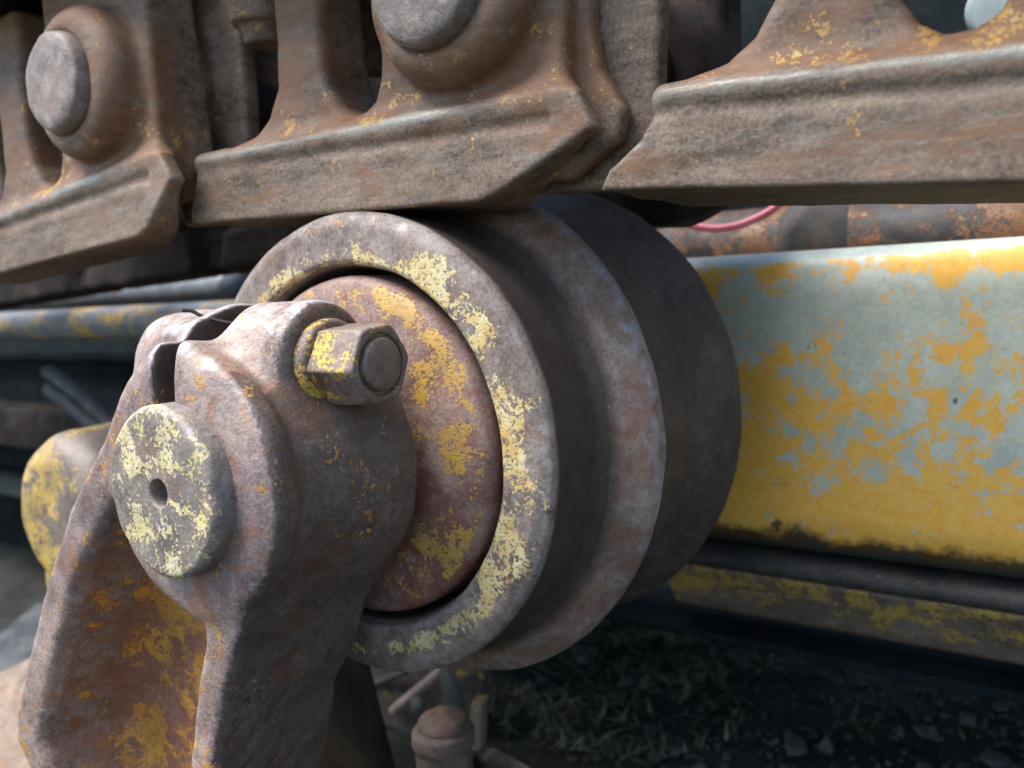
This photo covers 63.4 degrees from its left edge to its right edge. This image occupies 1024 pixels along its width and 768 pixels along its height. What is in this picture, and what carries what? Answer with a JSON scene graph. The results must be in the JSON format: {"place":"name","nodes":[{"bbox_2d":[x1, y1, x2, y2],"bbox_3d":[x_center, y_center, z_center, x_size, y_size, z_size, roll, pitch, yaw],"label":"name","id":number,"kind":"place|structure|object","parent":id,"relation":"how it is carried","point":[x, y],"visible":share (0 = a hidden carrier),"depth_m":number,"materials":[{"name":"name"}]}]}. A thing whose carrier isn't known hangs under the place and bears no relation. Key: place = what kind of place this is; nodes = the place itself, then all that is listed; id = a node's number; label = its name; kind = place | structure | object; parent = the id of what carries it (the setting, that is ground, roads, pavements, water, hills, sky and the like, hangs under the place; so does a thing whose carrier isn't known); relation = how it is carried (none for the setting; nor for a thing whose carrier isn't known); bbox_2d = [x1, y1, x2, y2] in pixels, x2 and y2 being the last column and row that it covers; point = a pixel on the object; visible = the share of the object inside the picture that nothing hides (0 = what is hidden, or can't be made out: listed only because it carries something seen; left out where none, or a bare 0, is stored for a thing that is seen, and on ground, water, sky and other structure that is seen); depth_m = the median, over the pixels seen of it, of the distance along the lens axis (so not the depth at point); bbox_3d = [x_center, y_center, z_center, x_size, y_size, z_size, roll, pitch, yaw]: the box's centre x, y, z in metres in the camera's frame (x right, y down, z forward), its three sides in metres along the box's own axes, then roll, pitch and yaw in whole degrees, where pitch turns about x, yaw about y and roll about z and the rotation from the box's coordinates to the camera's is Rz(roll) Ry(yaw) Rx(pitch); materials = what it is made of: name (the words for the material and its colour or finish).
{"place":"outdoors","nodes":[
{"label":"outdoors","id":0,"kind":"place"},
{"bbox_2d":[410,695,424,717],"bbox_3d":[-0.069,0.239,0.612,0.011,0.017,0.013,-4,6,-15],"label":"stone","id":1,"kind":"object","parent":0,"point":[417,705],"visible":0.9,"depth_m":0.61,"materials":[{"name":"grey stone"}]},
{"bbox_2d":[0,540,1023,767],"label":"ground","id":2,"kind":"structure","parent":0,"point":[23,587],"depth_m":0.64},
{"bbox_2d":[0,658,29,767],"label":"rust plate","id":3,"kind":"object","parent":2,"relation":"on","point":[12,685],"visible":0.05,"depth_m":0.53,"materials":[{"name":"metal"}]},
{"bbox_2d":[0,603,42,671],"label":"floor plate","id":4,"kind":"object","parent":2,"relation":"on","point":[17,637],"visible":0.21,"depth_m":0.72,"materials":[{"name":"grey metal"}]},
{"bbox_2d":[18,300,416,767],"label":"roller bracket","id":5,"kind":"object","parent":2,"relation":"on","point":[241,513],"visible":1,"depth_m":0.27,"materials":[{"name":"metal"}]},
{"bbox_2d":[233,193,741,671],"bbox_3d":[-0.011,0.015,0.395,0.218,0.219,0.188,2,7,34],"label":"carrier roller","id":6,"kind":"object","parent":5,"relation":"attached to","point":[569,396],"visible":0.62,"depth_m":0.30,"materials":[{"name":"metal"}]},
{"bbox_2d":[180,0,671,227],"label":"track link","id":7,"kind":"object","parent":6,"relation":"on","point":[491,105],"visible":0.86,"depth_m":0.29,"materials":[{"name":"metal"}]},
{"bbox_2d":[0,0,278,284],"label":"track link","id":8,"kind":"object","parent":7,"relation":"attached to","point":[106,111],"visible":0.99,"depth_m":0.37,"materials":[{"name":"metal"}]},
{"bbox_2d":[0,0,278,87],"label":"track shoe","id":9,"kind":"object","parent":8,"relation":"on","point":[267,68],"visible":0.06,"depth_m":0.45,"materials":[{"name":"metal"}]},
{"bbox_2d":[225,0,381,77],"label":"track shoe","id":10,"kind":"object","parent":7,"relation":"on","point":[253,22],"visible":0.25,"depth_m":0.35,"materials":[{"name":"metal"}]},
{"bbox_2d":[369,0,741,227],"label":"track link","id":11,"kind":"object","parent":6,"relation":"on","point":[705,36],"visible":0.05,"depth_m":0.38,"materials":[{"name":"metal"}]},
{"bbox_2d":[178,206,304,270],"bbox_3d":[-0.146,-0.148,0.565,0.280,0.131,0.056,0,6,34],"label":"track link","id":12,"kind":"object","parent":11,"relation":"attached to","point":[239,249],"visible":0.09,"depth_m":0.57,"materials":[{"name":"metal"}]},
{"bbox_2d":[81,225,251,289],"bbox_3d":[-0.292,-0.146,0.664,0.280,0.131,0.056,-1,6,34],"label":"track link","id":13,"kind":"object","parent":12,"relation":"attached to","point":[183,256],"visible":0.28,"depth_m":0.62,"materials":[{"name":"metal"}]},
{"bbox_2d":[0,269,122,306],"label":"track link","id":14,"kind":"object","parent":13,"relation":"attached to","point":[68,286],"visible":0.2,"depth_m":0.73,"materials":[{"name":"metal"}]},
{"bbox_2d":[0,306,22,310],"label":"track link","id":15,"kind":"object","parent":14,"relation":"attached to","point":[4,308],"visible":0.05,"depth_m":0.82,"materials":[{"name":"metal"}]},
{"bbox_2d":[540,0,1023,206],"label":"track link","id":16,"kind":"object","parent":6,"relation":"on","point":[818,102],"visible":0.81,"depth_m":0.22,"materials":[{"name":"metal"}]},
{"bbox_2d":[321,657,395,767],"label":"scrap plate","id":17,"kind":"object","parent":2,"relation":"on","point":[357,736],"visible":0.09,"depth_m":0.47,"materials":[{"name":"brown metal"}]},
{"bbox_2d":[389,667,443,715],"bbox_3d":[-0.071,0.228,0.617,0.050,0.045,0.008,0,6,25],"label":"scrap rod","id":18,"kind":"object","parent":2,"relation":"on","point":[419,689],"visible":0.97,"depth_m":0.61,"materials":[{"name":"brown metal"}]},
{"bbox_2d":[370,666,487,732],"bbox_3d":[-0.073,0.230,0.635,0.099,0.072,0.004,15,-9,17],"label":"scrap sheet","id":19,"kind":"object","parent":2,"relation":"on","point":[406,718],"visible":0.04,"depth_m":0.63,"materials":[{"name":"brown metal"}]},
{"bbox_2d":[374,671,407,686],"bbox_3d":[-0.097,0.227,0.635,0.041,0.025,0.006,1,7,26],"label":"scrap rod","id":20,"kind":"object","parent":19,"relation":"on","point":[388,678],"visible":0.69,"depth_m":0.63,"materials":[{"name":"grey metal"}]},
{"bbox_2d":[440,666,463,709],"bbox_3d":[-0.043,0.220,0.596,0.014,0.035,0.022,-5,6,-24],"label":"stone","id":21,"kind":"object","parent":2,"relation":"on","point":[451,689],"visible":0.82,"depth_m":0.59,"materials":[{"name":"grey stone"}]},
{"bbox_2d":[412,705,529,767],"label":"bolt stump","id":22,"kind":"object","parent":2,"relation":"on","point":[443,736],"visible":1,"depth_m":0.42,"materials":[{"name":"metal"}]},
{"bbox_2d":[470,694,487,750],"bbox_3d":[-0.024,0.241,0.591,0.009,0.036,0.014,5,8,16],"label":"scrap block","id":23,"kind":"object","parent":2,"relation":"on","point":[479,710],"depth_m":0.58,"materials":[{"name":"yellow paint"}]},
{"bbox_2d":[0,0,1023,703],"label":"machine body","id":24,"kind":"object","parent":2,"relation":"on","point":[32,418],"depth_m":0.70,"materials":[{"name":"paint"}]},
{"bbox_2d":[21,422,110,587],"bbox_3d":[-0.217,0.114,0.495,0.123,0.184,0.095,2,7,34],"label":"support bracket","id":25,"kind":"object","parent":24,"relation":"attached to","point":[58,470],"visible":0.12,"depth_m":0.46,"materials":[{"name":"yellow metal"}]},
{"bbox_2d":[41,364,113,426],"bbox_3d":[-0.432,0.047,0.873,0.197,0.135,0.018,2,7,34],"label":"hose","id":26,"kind":"object","parent":24,"relation":"on","point":[77,401],"visible":0.6,"depth_m":0.89,"materials":[{"name":"rubber"}]},
{"bbox_2d":[0,274,244,311],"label":"pipe","id":27,"kind":"object","parent":24,"relation":"on","point":[223,288],"visible":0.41,"depth_m":0.83,"materials":[{"name":"grey metal"}]},
{"bbox_2d":[668,236,1023,665],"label":"track frame beam","id":28,"kind":"structure","parent":24,"relation":"on","point":[876,490],"depth_m":0.40,"materials":[{"name":"yellow metal"}]},
{"bbox_2d":[0,300,234,339],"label":"pipe","id":29,"kind":"object","parent":28,"relation":"attached to","point":[128,321],"visible":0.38,"depth_m":0.81,"materials":[{"name":"grey metal"}]},
{"bbox_2d":[688,206,781,232],"bbox_3d":[0.124,-0.105,0.481,0.090,0.035,0.018,2,7,34],"label":"hose","id":30,"kind":"object","parent":28,"relation":"on","point":[753,219],"visible":0.52,"depth_m":0.47,"materials":[{"name":"red rubber"}]},
{"bbox_2d":[656,203,1023,257],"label":"hydraulic cylinder","id":31,"kind":"object","parent":28,"relation":"on","point":[791,228],"visible":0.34,"depth_m":0.46,"materials":[{"name":"brown metal"}]},
{"bbox_2d":[964,0,1006,29],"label":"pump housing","id":32,"kind":"object","parent":24,"relation":"attached to","point":[977,13],"visible":0.27,"depth_m":0.38,"materials":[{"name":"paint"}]},
{"bbox_2d":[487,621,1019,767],"bbox_3d":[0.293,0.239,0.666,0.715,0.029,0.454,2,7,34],"label":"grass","id":33,"kind":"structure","parent":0,"point":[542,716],"depth_m":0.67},
{"bbox_2d":[486,619,1023,767],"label":"gravel","id":34,"kind":"structure","parent":0,"point":[794,745],"depth_m":0.62,"materials":[{"name":"grey gravel"}]}
]}

